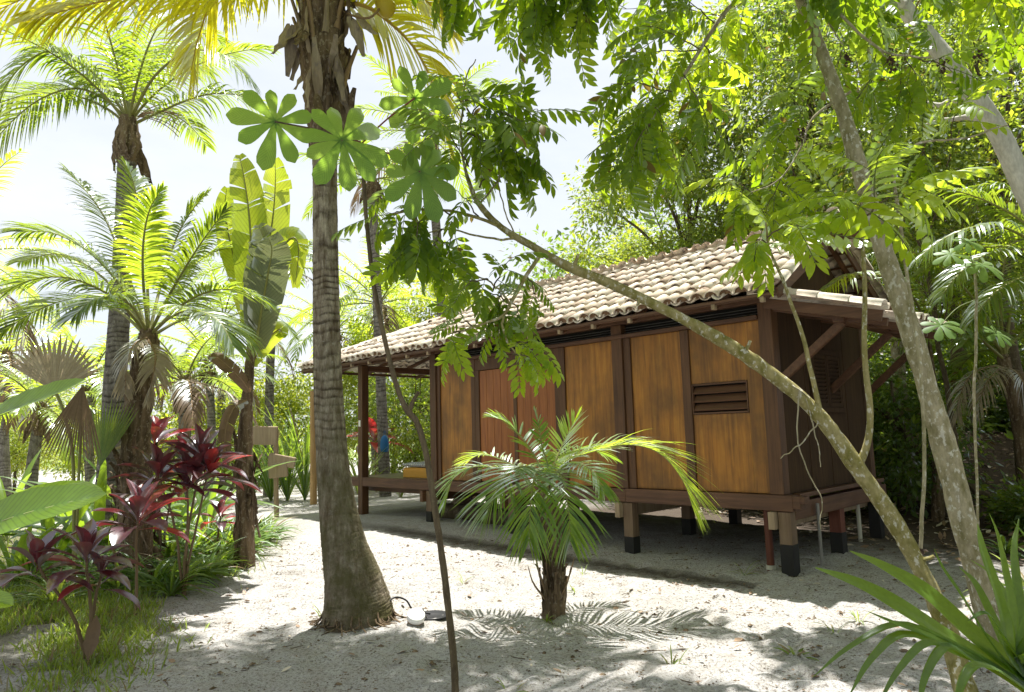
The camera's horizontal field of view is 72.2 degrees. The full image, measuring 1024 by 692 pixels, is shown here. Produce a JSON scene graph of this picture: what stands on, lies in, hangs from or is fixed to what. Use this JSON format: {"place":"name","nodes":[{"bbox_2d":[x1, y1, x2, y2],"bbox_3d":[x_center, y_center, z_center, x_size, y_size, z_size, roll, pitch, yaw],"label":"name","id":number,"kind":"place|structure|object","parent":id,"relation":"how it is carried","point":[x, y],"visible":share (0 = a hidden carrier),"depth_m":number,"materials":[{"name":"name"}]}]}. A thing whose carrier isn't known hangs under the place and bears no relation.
{"place":"outdoors","nodes":[
{"label":"outdoors","id":0,"kind":"place"},
{"bbox_2d":[0,522,291,691],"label":"grass","id":1,"kind":"structure","parent":0,"point":[119,613],"depth_m":6.09,"materials":[{"name":"plant"}]},
{"bbox_2d":[0,431,1023,691],"bbox_3d":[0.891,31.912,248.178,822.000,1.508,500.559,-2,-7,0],"label":"ground","id":2,"kind":"structure","parent":0,"point":[392,523],"depth_m":6.50,"materials":[{"name":"sand"}]},
{"bbox_2d":[0,448,57,535],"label":"broad leaf plant","id":3,"kind":"object","parent":2,"relation":"on","point":[25,476],"visible":0.22,"depth_m":12.52,"materials":[{"name":"plant"}]},
{"bbox_2d":[9,416,63,493],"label":"bush","id":4,"kind":"object","parent":2,"relation":"on","point":[18,454],"visible":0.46,"depth_m":23.59,"materials":[{"name":"green plant"}]},
{"bbox_2d":[0,546,80,588],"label":"lily clump","id":5,"kind":"object","parent":2,"relation":"on","point":[19,562],"visible":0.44,"depth_m":8.25,"materials":[{"name":"green plant"}]},
{"bbox_2d":[0,148,92,384],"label":"coconut palm","id":6,"kind":"object","parent":2,"relation":"on","point":[29,290],"visible":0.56,"depth_m":15.47,"materials":[{"name":"green plant"}]},
{"bbox_2d":[0,473,95,528],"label":"broad leaf plant","id":7,"kind":"object","parent":2,"relation":"on","point":[69,513],"visible":0.14,"depth_m":11.50,"materials":[{"name":"plant"}]},
{"bbox_2d":[0,329,104,488],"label":"coconut palm","id":8,"kind":"object","parent":2,"relation":"on","point":[38,427],"visible":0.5,"depth_m":16.74,"materials":[{"name":"green plant"}]},
{"bbox_2d":[0,378,106,607],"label":"ginger plant","id":9,"kind":"object","parent":2,"relation":"on","point":[30,505],"visible":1,"depth_m":2.39,"materials":[{"name":"green plant"}]},
{"bbox_2d":[0,294,107,496],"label":"coconut palm","id":10,"kind":"object","parent":2,"relation":"on","point":[5,464],"visible":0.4,"depth_m":21.71,"materials":[{"name":"green plant"}]},
{"bbox_2d":[0,515,108,580],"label":"clump","id":11,"kind":"object","parent":2,"relation":"on","point":[21,542],"visible":0.33,"depth_m":8.54,"materials":[{"name":"plant"}]},
{"bbox_2d":[10,567,107,610],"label":"lily clump","id":12,"kind":"object","parent":2,"relation":"on","point":[42,589],"visible":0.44,"depth_m":7.21,"materials":[{"name":"green plant"}]},
{"bbox_2d":[0,518,144,664],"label":"cordyline","id":13,"kind":"object","parent":2,"relation":"on","point":[43,549],"visible":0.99,"depth_m":5.45,"materials":[{"name":"red plant"}]},
{"bbox_2d":[8,334,138,584],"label":"fan palm","id":14,"kind":"object","parent":2,"relation":"on","point":[46,368],"visible":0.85,"depth_m":7.96,"materials":[{"name":"green plant"}]},
{"bbox_2d":[16,542,131,593],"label":"lily clump","id":15,"kind":"object","parent":2,"relation":"on","point":[91,561],"visible":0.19,"depth_m":7.98,"materials":[{"name":"green plant"}]},
{"bbox_2d":[0,459,157,558],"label":"broad leaf plant","id":16,"kind":"object","parent":2,"relation":"on","point":[98,503],"visible":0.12,"depth_m":9.14,"materials":[{"name":"plant"}]},
{"bbox_2d":[11,387,152,480],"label":"bush","id":17,"kind":"object","parent":2,"relation":"on","point":[68,468],"visible":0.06,"depth_m":29.16,"materials":[{"name":"green plant"}]},
{"bbox_2d":[0,302,182,481],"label":"coconut palm","id":18,"kind":"object","parent":2,"relation":"on","point":[89,471],"visible":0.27,"depth_m":19.68,"materials":[{"name":"green plant"}]},
{"bbox_2d":[9,486,178,570],"bbox_3d":[-5.897,2.360,8.970,2.140,1.110,2.210,-4,-8,21],"label":"broad leaf plant","id":19,"kind":"object","parent":2,"relation":"on","point":[47,523],"visible":0.14,"depth_m":8.98,"materials":[{"name":"plant"}]},
{"bbox_2d":[17,450,175,529],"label":"broad leaf plant","id":20,"kind":"object","parent":2,"relation":"on","point":[107,491],"visible":0.06,"depth_m":10.69,"materials":[{"name":"plant"}]},
{"bbox_2d":[44,541,180,595],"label":"lily clump","id":21,"kind":"object","parent":2,"relation":"on","point":[116,583],"visible":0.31,"depth_m":7.79,"materials":[{"name":"green plant"}]},
{"bbox_2d":[62,475,190,618],"bbox_3d":[-3.608,1.952,6.770,1.002,1.379,1.080,-3,-7,14],"label":"cordyline","id":22,"kind":"object","parent":2,"relation":"on","point":[138,502],"visible":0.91,"depth_m":6.79,"materials":[{"name":"red plant"}]},
{"bbox_2d":[0,156,281,583],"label":"young coconut palm","id":23,"kind":"object","parent":2,"relation":"on","point":[150,363],"visible":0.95,"depth_m":8.43,"materials":[{"name":"green plant"}]},
{"bbox_2d":[0,0,282,544],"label":"coconut palm","id":24,"kind":"object","parent":2,"relation":"on","point":[126,144],"visible":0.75,"depth_m":11.32,"materials":[{"name":"green plant"}]},
{"bbox_2d":[78,540,216,596],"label":"lily clump","id":25,"kind":"object","parent":2,"relation":"on","point":[156,574],"visible":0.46,"depth_m":7.82,"materials":[{"name":"green plant"}]},
{"bbox_2d":[76,385,237,492],"bbox_3d":[-10.920,2.999,21.599,4.540,4.029,4.656,-2,-7,0],"label":"bush","id":26,"kind":"object","parent":2,"relation":"on","point":[164,415],"visible":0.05,"depth_m":21.63,"materials":[{"name":"green plant"}]},
{"bbox_2d":[91,477,222,544],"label":"broad leaf plant","id":27,"kind":"object","parent":2,"relation":"on","point":[184,509],"visible":0.2,"depth_m":10.78,"materials":[{"name":"plant"}]},
{"bbox_2d":[50,309,283,517],"bbox_3d":[-6.939,1.501,15.052,4.292,4.466,4.378,-2,-7,0],"label":"coconut palm","id":28,"kind":"object","parent":2,"relation":"on","point":[187,405],"visible":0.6,"depth_m":14.79,"materials":[{"name":"green plant"}]},
{"bbox_2d":[116,553,219,599],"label":"lily clump","id":29,"kind":"object","parent":2,"relation":"on","point":[175,589],"visible":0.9,"depth_m":7.60,"materials":[{"name":"green plant"}]},
{"bbox_2d":[116,415,224,553],"bbox_3d":[-4.790,1.963,9.793,1.632,2.061,1.188,-2,-7,0],"label":"cordyline","id":30,"kind":"object","parent":2,"relation":"on","point":[158,427],"visible":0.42,"depth_m":9.81,"materials":[{"name":"red plant"}]},
{"bbox_2d":[120,553,235,588],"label":"lily clump","id":31,"kind":"object","parent":2,"relation":"on","point":[195,562],"visible":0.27,"depth_m":8.20,"materials":[{"name":"green plant"}]},
{"bbox_2d":[153,524,207,564],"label":"lily clump","id":32,"kind":"object","parent":2,"relation":"on","point":[169,551],"visible":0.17,"depth_m":9.04,"materials":[{"name":"green plant"}]},
{"bbox_2d":[106,423,262,595],"bbox_3d":[-3.615,1.820,7.824,1.440,1.910,1.230,5,-10,-45],"label":"cordyline","id":33,"kind":"object","parent":2,"relation":"on","point":[189,470],"visible":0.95,"depth_m":7.76,"materials":[{"name":"red plant"}]},
{"bbox_2d":[157,529,231,558],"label":"lily clump","id":34,"kind":"object","parent":2,"relation":"on","point":[196,547],"visible":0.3,"depth_m":9.19,"materials":[{"name":"green plant"}]},
{"bbox_2d":[162,515,235,549],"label":"lily clump","id":35,"kind":"object","parent":2,"relation":"on","point":[212,530],"visible":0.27,"depth_m":10.47,"materials":[{"name":"green plant"}]},
{"bbox_2d":[162,541,242,582],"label":"lily clump","id":36,"kind":"object","parent":2,"relation":"on","point":[206,562],"visible":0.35,"depth_m":8.39,"materials":[{"name":"green plant"}]},
{"bbox_2d":[129,311,285,498],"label":"coconut palm","id":37,"kind":"object","parent":2,"relation":"on","point":[211,418],"visible":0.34,"depth_m":18.92,"materials":[{"name":"green plant"}]},
{"bbox_2d":[170,537,251,573],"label":"lily clump","id":38,"kind":"object","parent":2,"relation":"on","point":[218,555],"visible":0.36,"depth_m":8.81,"materials":[{"name":"green plant"}]},
{"bbox_2d":[193,495,235,552],"bbox_3d":[-4.034,2.511,9.720,0.792,0.932,0.595,-5,-8,25],"label":"cordyline","id":39,"kind":"object","parent":2,"relation":"on","point":[219,507],"visible":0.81,"depth_m":9.67,"materials":[{"name":"red plant"}]},
{"bbox_2d":[130,249,305,487],"bbox_3d":[-10.029,0.943,24.089,5.562,7.964,6.103,0,-7,-12],"label":"coconut palm","id":40,"kind":"object","parent":2,"relation":"on","point":[279,344],"visible":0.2,"depth_m":23.90,"materials":[{"name":"green plant"}]},
{"bbox_2d":[164,435,282,521],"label":"broad leaf plant","id":41,"kind":"object","parent":2,"relation":"on","point":[178,507],"visible":0.2,"depth_m":13.35,"materials":[{"name":"plant"}]},
{"bbox_2d":[152,358,307,488],"bbox_3d":[-10.309,2.869,24.932,5.732,4.984,4.683,-2,-7,0],"label":"bush","id":42,"kind":"object","parent":2,"relation":"on","point":[262,404],"visible":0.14,"depth_m":25.25,"materials":[{"name":"green plant"}]},
{"bbox_2d":[177,517,283,561],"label":"lily clump","id":43,"kind":"object","parent":2,"relation":"on","point":[222,537],"visible":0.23,"depth_m":9.97,"materials":[{"name":"green plant"}]},
{"bbox_2d":[161,460,300,528],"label":"broad leaf plant","id":44,"kind":"object","parent":2,"relation":"on","point":[210,509],"visible":0.38,"depth_m":11.99,"materials":[{"name":"plant"}]},
{"bbox_2d":[0,0,475,636],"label":"coconut palm","id":45,"kind":"object","parent":2,"relation":"on","point":[322,58],"visible":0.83,"depth_m":6.74,"materials":[{"name":"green plant"}]},
{"bbox_2d":[205,517,282,553],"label":"lily clump","id":46,"kind":"object","parent":2,"relation":"on","point":[256,541],"visible":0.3,"depth_m":10.02,"materials":[{"name":"green plant"}]},
{"bbox_2d":[212,503,299,546],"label":"lily clump","id":47,"kind":"object","parent":2,"relation":"on","point":[265,525],"visible":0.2,"depth_m":10.78,"materials":[{"name":"green plant"}]},
{"bbox_2d":[208,153,308,567],"bbox_3d":[-3.587,0.081,9.582,1.493,5.900,0.863,-3,-7,14],"label":"banana plant","id":48,"kind":"object","parent":2,"relation":"on","point":[263,262],"visible":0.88,"depth_m":9.55,"materials":[{"name":"green plant"}]},
{"bbox_2d":[216,405,309,500],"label":"reed clump","id":49,"kind":"object","parent":2,"relation":"on","point":[285,487],"visible":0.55,"depth_m":17.96,"materials":[{"name":"green plant"}]},
{"bbox_2d":[232,417,309,500],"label":"reed clump","id":50,"kind":"object","parent":2,"relation":"on","point":[268,483],"visible":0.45,"depth_m":18.06,"materials":[{"name":"green plant"}]},
{"bbox_2d":[188,228,357,496],"bbox_3d":[-7.062,0.286,20.349,4.905,8.176,4.644,-2,-7,0],"label":"coconut palm","id":51,"kind":"object","parent":2,"relation":"on","point":[269,388],"visible":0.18,"depth_m":19.99,"materials":[{"name":"green plant"}]},
{"bbox_2d":[253,426,295,517],"bbox_3d":[-4.813,2.595,14.245,0.915,1.956,0.229,-2,-7,0],"label":"plank signpost","id":52,"kind":"object","parent":2,"relation":"on","point":[265,435],"visible":0.9,"depth_m":14.22,"materials":[{"name":"brown wood"}]},
{"bbox_2d":[259,516,299,545],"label":"lily clump","id":53,"kind":"object","parent":2,"relation":"on","point":[277,536],"visible":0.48,"depth_m":11.22,"materials":[{"name":"green plant"}]},
{"bbox_2d":[216,358,357,467],"bbox_3d":[-9.167,3.014,27.859,7.010,4.742,5.845,-2,-7,0],"label":"bush","id":54,"kind":"object","parent":2,"relation":"on","point":[290,385],"visible":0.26,"depth_m":26.66,"materials":[{"name":"green plant"}]},
{"bbox_2d":[255,393,357,499],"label":"reed clump","id":55,"kind":"object","parent":2,"relation":"on","point":[304,476],"visible":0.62,"depth_m":18.05,"materials":[{"name":"green plant"}]},
{"bbox_2d":[310,391,316,504],"bbox_3d":[-4.843,2.516,17.138,0.188,2.835,0.174,-2,-7,0],"label":"wooden post","id":56,"kind":"object","parent":2,"relation":"on","point":[313,487],"visible":0.63,"depth_m":17.04,"materials":[{"name":"brown wood"}]},
{"bbox_2d":[226,66,458,691],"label":"cecropia sapling","id":57,"kind":"object","parent":2,"relation":"on","point":[366,158],"visible":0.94,"depth_m":4.88,"materials":[{"name":"green plant"}]},
{"bbox_2d":[274,263,415,381],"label":"coconut palm","id":58,"kind":"object","parent":2,"relation":"on","point":[303,335],"visible":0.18,"depth_m":26.70,"materials":[{"name":"green plant"}]},
{"bbox_2d":[282,220,446,474],"bbox_3d":[-4.671,0.194,24.386,6.822,9.230,7.151,-2,-7,0],"label":"coconut palm","id":59,"kind":"object","parent":2,"relation":"on","point":[408,297],"visible":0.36,"depth_m":24.32,"materials":[{"name":"green plant"}]},
{"bbox_2d":[284,122,451,496],"bbox_3d":[-3.781,-1.137,19.313,4.816,10.570,4.540,-2,-7,0],"label":"coconut palm","id":60,"kind":"object","parent":2,"relation":"on","point":[372,187],"visible":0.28,"depth_m":19.20,"materials":[{"name":"green plant"}]},
{"bbox_2d":[347,413,413,491],"bbox_3d":[-3.881,3.089,20.308,1.984,2.287,1.804,-5,-8,24],"label":"cordyline","id":61,"kind":"object","parent":2,"relation":"on","point":[372,426],"visible":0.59,"depth_m":20.19,"materials":[{"name":"green plant"}]},
{"bbox_2d":[340,295,429,471],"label":"tree","id":62,"kind":"object","parent":2,"relation":"on","point":[346,379],"visible":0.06,"depth_m":26.20,"materials":[{"name":"green plant"}]},
{"bbox_2d":[344,373,430,474],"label":"bush","id":63,"kind":"object","parent":2,"relation":"on","point":[398,412],"visible":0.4,"depth_m":21.14,"materials":[{"name":"green plant"}]},
{"bbox_2d":[396,374,429,458],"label":"bush","id":64,"kind":"object","parent":2,"relation":"on","point":[427,398],"visible":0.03,"depth_m":25.24,"materials":[{"name":"green plant"}]},
{"bbox_2d":[343,240,484,422],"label":"tree","id":65,"kind":"object","parent":2,"relation":"on","point":[427,317],"visible":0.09,"depth_m":29.08,"materials":[{"name":"green plant"}]},
{"bbox_2d":[386,596,445,625],"bbox_3d":[-0.867,2.403,6.388,0.583,0.218,0.430,5,-10,-42],"label":"garden light","id":66,"kind":"object","parent":2,"relation":"on","point":[416,616],"visible":0.9,"depth_m":6.26,"materials":[{"name":"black plastic"}]},
{"bbox_2d":[349,54,522,316],"bbox_3d":[-2.506,-2.286,21.316,6.311,13.274,6.258,-5,-8,28],"label":"coconut palm","id":67,"kind":"object","parent":2,"relation":"on","point":[435,226],"visible":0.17,"depth_m":21.90,"materials":[{"name":"green plant"}]},
{"bbox_2d":[438,503,507,524],"bbox_3d":[-0.719,3.098,12.915,0.391,0.374,2.314,5,-10,-45],"label":"log","id":68,"kind":"object","parent":2,"relation":"on","point":[453,513],"visible":0.35,"depth_m":12.90,"materials":[{"name":"wood"}]},
{"bbox_2d":[0,532,1001,691],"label":"bark crumbs","id":69,"kind":"object","parent":2,"relation":"on","point":[543,652],"visible":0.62,"depth_m":6.49,"materials":[{"name":"wood"}]},
{"bbox_2d":[29,548,985,691],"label":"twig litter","id":70,"kind":"object","parent":2,"relation":"on","point":[583,605],"visible":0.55,"depth_m":5.90,"materials":[{"name":"brown plant"}]},
{"bbox_2d":[4,250,1023,691],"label":"leaf litter","id":71,"kind":"object","parent":2,"relation":"on","point":[940,536],"visible":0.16,"depth_m":9.74,"materials":[{"name":"plant"}]},
{"bbox_2d":[14,168,1021,474],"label":"woods","id":72,"kind":"object","parent":2,"relation":"on","point":[548,266],"visible":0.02,"depth_m":33.64,"materials":[{"name":"green plant"}]},
{"bbox_2d":[435,406,722,620],"bbox_3d":[0.591,1.535,6.461,2.701,2.017,2.153,-2,-7,0],"label":"palm","id":73,"kind":"object","parent":2,"relation":"on","point":[551,541],"visible":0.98,"depth_m":6.03,"materials":[{"name":"green plant"}]},
{"bbox_2d":[566,223,668,272],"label":"tree","id":74,"kind":"object","parent":2,"relation":"on","point":[614,255],"visible":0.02,"depth_m":23.61,"materials":[{"name":"green plant"}]},
{"bbox_2d":[296,206,947,576],"bbox_3d":[0.942,1.080,12.750,4.287,4.856,12.181,5,-10,-45],"label":"wooden hut","id":75,"kind":"object","parent":2,"relation":"on","point":[628,366],"visible":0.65,"depth_m":9.71,"materials":[{"name":"brown wood"}]},
{"bbox_2d":[403,467,426,477],"bbox_3d":[-1.562,2.264,13.838,0.680,0.620,1.040,5,-10,-45],"label":"bench box","id":76,"kind":"object","parent":75,"relation":"on","point":[414,472],"visible":0.22,"depth_m":13.69,"materials":[{"name":"yellow wood"}]},
{"bbox_2d":[808,347,845,412],"bbox_3d":[4.236,0.472,9.426,1.070,0.840,0.048,5,-10,-45],"label":"window","id":77,"kind":"structure","parent":75,"relation":"in","point":[825,371],"depth_m":9.44,"materials":[{"name":"wood"}]},
{"bbox_2d":[331,59,999,691],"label":"leaning tree","id":78,"kind":"object","parent":2,"relation":"on","point":[497,155],"visible":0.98,"depth_m":4.87,"materials":[{"name":"green plant"}]},
{"bbox_2d":[559,90,798,272],"bbox_3d":[4.699,-1.694,19.216,6.890,11.181,6.376,-2,-7,0],"label":"tree","id":79,"kind":"object","parent":2,"relation":"on","point":[621,202],"visible":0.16,"depth_m":18.87,"materials":[{"name":"green plant"}]},
{"bbox_2d":[405,0,1023,641],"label":"inga tree","id":80,"kind":"object","parent":2,"relation":"on","point":[545,28],"visible":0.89,"depth_m":5.76,"materials":[{"name":"green plant"}]},
{"bbox_2d":[891,168,926,554],"bbox_3d":[2.943,0.009,5.197,0.132,2.961,0.560,-8,-9,40],"label":"hanging vine","id":81,"kind":"object","parent":80,"relation":"hanging from","point":[921,520],"visible":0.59,"depth_m":5.10,"materials":[{"name":"brown plant"}]},
{"bbox_2d":[590,0,863,255],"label":"tree","id":82,"kind":"object","parent":2,"relation":"on","point":[677,105],"visible":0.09,"depth_m":17.56,"materials":[{"name":"green plant"}]},
{"bbox_2d":[679,0,987,290],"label":"tree","id":83,"kind":"object","parent":2,"relation":"on","point":[737,137],"visible":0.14,"depth_m":16.31,"materials":[{"name":"green plant"}]},
{"bbox_2d":[705,0,1023,502],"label":"tree","id":84,"kind":"object","parent":2,"relation":"on","point":[796,97],"visible":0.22,"depth_m":13.39,"materials":[{"name":"green plant"}]},
{"bbox_2d":[757,0,1023,431],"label":"tree","id":85,"kind":"object","parent":2,"relation":"on","point":[961,349],"visible":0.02,"depth_m":16.86,"materials":[{"name":"green plant"}]},
{"bbox_2d":[773,185,1023,389],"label":"tree","id":86,"kind":"object","parent":2,"relation":"on","point":[927,292],"visible":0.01,"depth_m":21.36,"materials":[{"name":"green plant"}]},
{"bbox_2d":[779,0,1023,475],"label":"tree","id":87,"kind":"object","parent":2,"relation":"on","point":[1014,354],"visible":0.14,"depth_m":12.24,"materials":[{"name":"green plant"}]},
{"bbox_2d":[867,331,949,404],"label":"shrub","id":88,"kind":"object","parent":2,"relation":"on","point":[878,360],"visible":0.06,"depth_m":19.12,"materials":[{"name":"green plant"}]},
{"bbox_2d":[795,2,1023,447],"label":"tree","id":89,"kind":"object","parent":2,"relation":"on","point":[978,152],"visible":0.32,"depth_m":11.29,"materials":[{"name":"green plant"}]},
{"bbox_2d":[813,513,1023,691],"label":"understorey palm","id":90,"kind":"object","parent":2,"relation":"on","point":[1003,657],"visible":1,"depth_m":3.41,"materials":[{"name":"green plant"}]},
{"bbox_2d":[818,262,1023,521],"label":"forest palm","id":91,"kind":"object","parent":2,"relation":"on","point":[937,507],"visible":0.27,"depth_m":11.26,"materials":[{"name":"green plant"}]},
{"bbox_2d":[830,344,1012,518],"bbox_3d":[6.783,1.622,12.685,4.060,3.385,3.904,-2,-7,0],"label":"shrub","id":92,"kind":"object","parent":2,"relation":"on","point":[885,449],"visible":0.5,"depth_m":12.05,"materials":[{"name":"green plant"}]},
{"bbox_2d":[866,216,1023,485],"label":"forest palm","id":93,"kind":"object","parent":2,"relation":"on","point":[1006,378],"visible":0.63,"depth_m":10.73,"materials":[{"name":"green plant"}]},
{"bbox_2d":[875,378,1014,514],"bbox_3d":[7.268,1.690,11.657,0.295,2.417,2.247,5,-10,-42],"label":"fallen branch","id":94,"kind":"object","parent":2,"relation":"on","point":[972,487],"visible":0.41,"depth_m":12.14,"materials":[{"name":"brown plant"}]},
{"bbox_2d":[882,311,1023,389],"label":"shrub","id":95,"kind":"object","parent":2,"relation":"on","point":[942,345],"visible":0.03,"depth_m":19.49,"materials":[{"name":"green plant"}]},
{"bbox_2d":[893,0,1023,215],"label":"grey trunk tree","id":96,"kind":"object","parent":2,"relation":"on","point":[1008,152],"visible":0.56,"depth_m":7.47,"materials":[{"name":"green plant"}]},
{"bbox_2d":[907,0,1023,301],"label":"tree","id":97,"kind":"object","parent":2,"relation":"on","point":[1012,128],"visible":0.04,"depth_m":14.92,"materials":[{"name":"green plant"}]},
{"bbox_2d":[908,180,1023,339],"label":"forest palm","id":98,"kind":"object","parent":2,"relation":"on","point":[1005,290],"visible":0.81,"depth_m":8.38,"materials":[{"name":"green plant"}]},
{"bbox_2d":[920,238,1011,524],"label":"cecropia sapling","id":99,"kind":"object","parent":2,"relation":"on","point":[973,270],"visible":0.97,"depth_m":7.42,"materials":[{"name":"green plant"}]},
{"bbox_2d":[942,391,1011,432],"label":"shrub","id":100,"kind":"object","parent":2,"relation":"on","point":[995,420],"visible":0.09,"depth_m":16.48,"materials":[{"name":"green plant"}]},
{"bbox_2d":[934,308,1023,431],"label":"shrub","id":101,"kind":"object","parent":2,"relation":"on","point":[1021,352],"visible":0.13,"depth_m":17.47,"materials":[{"name":"green plant"}]},
{"bbox_2d":[973,467,1023,535],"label":"shrub","id":102,"kind":"object","parent":2,"relation":"on","point":[1010,507],"visible":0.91,"depth_m":10.39,"materials":[{"name":"green plant"}]},
{"bbox_2d":[976,355,1023,431],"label":"shrub","id":103,"kind":"object","parent":2,"relation":"on","point":[1004,407],"visible":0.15,"depth_m":16.58,"materials":[{"name":"green plant"}]},
{"bbox_2d":[984,529,1023,558],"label":"lily clump","id":104,"kind":"object","parent":2,"relation":"on","point":[1006,546],"visible":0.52,"depth_m":8.86,"materials":[{"name":"green plant"}]},
{"bbox_2d":[0,0,1023,447],"label":"sky","id":105,"kind":"structure","parent":0,"point":[83,145],"materials":[{"name":"white"}]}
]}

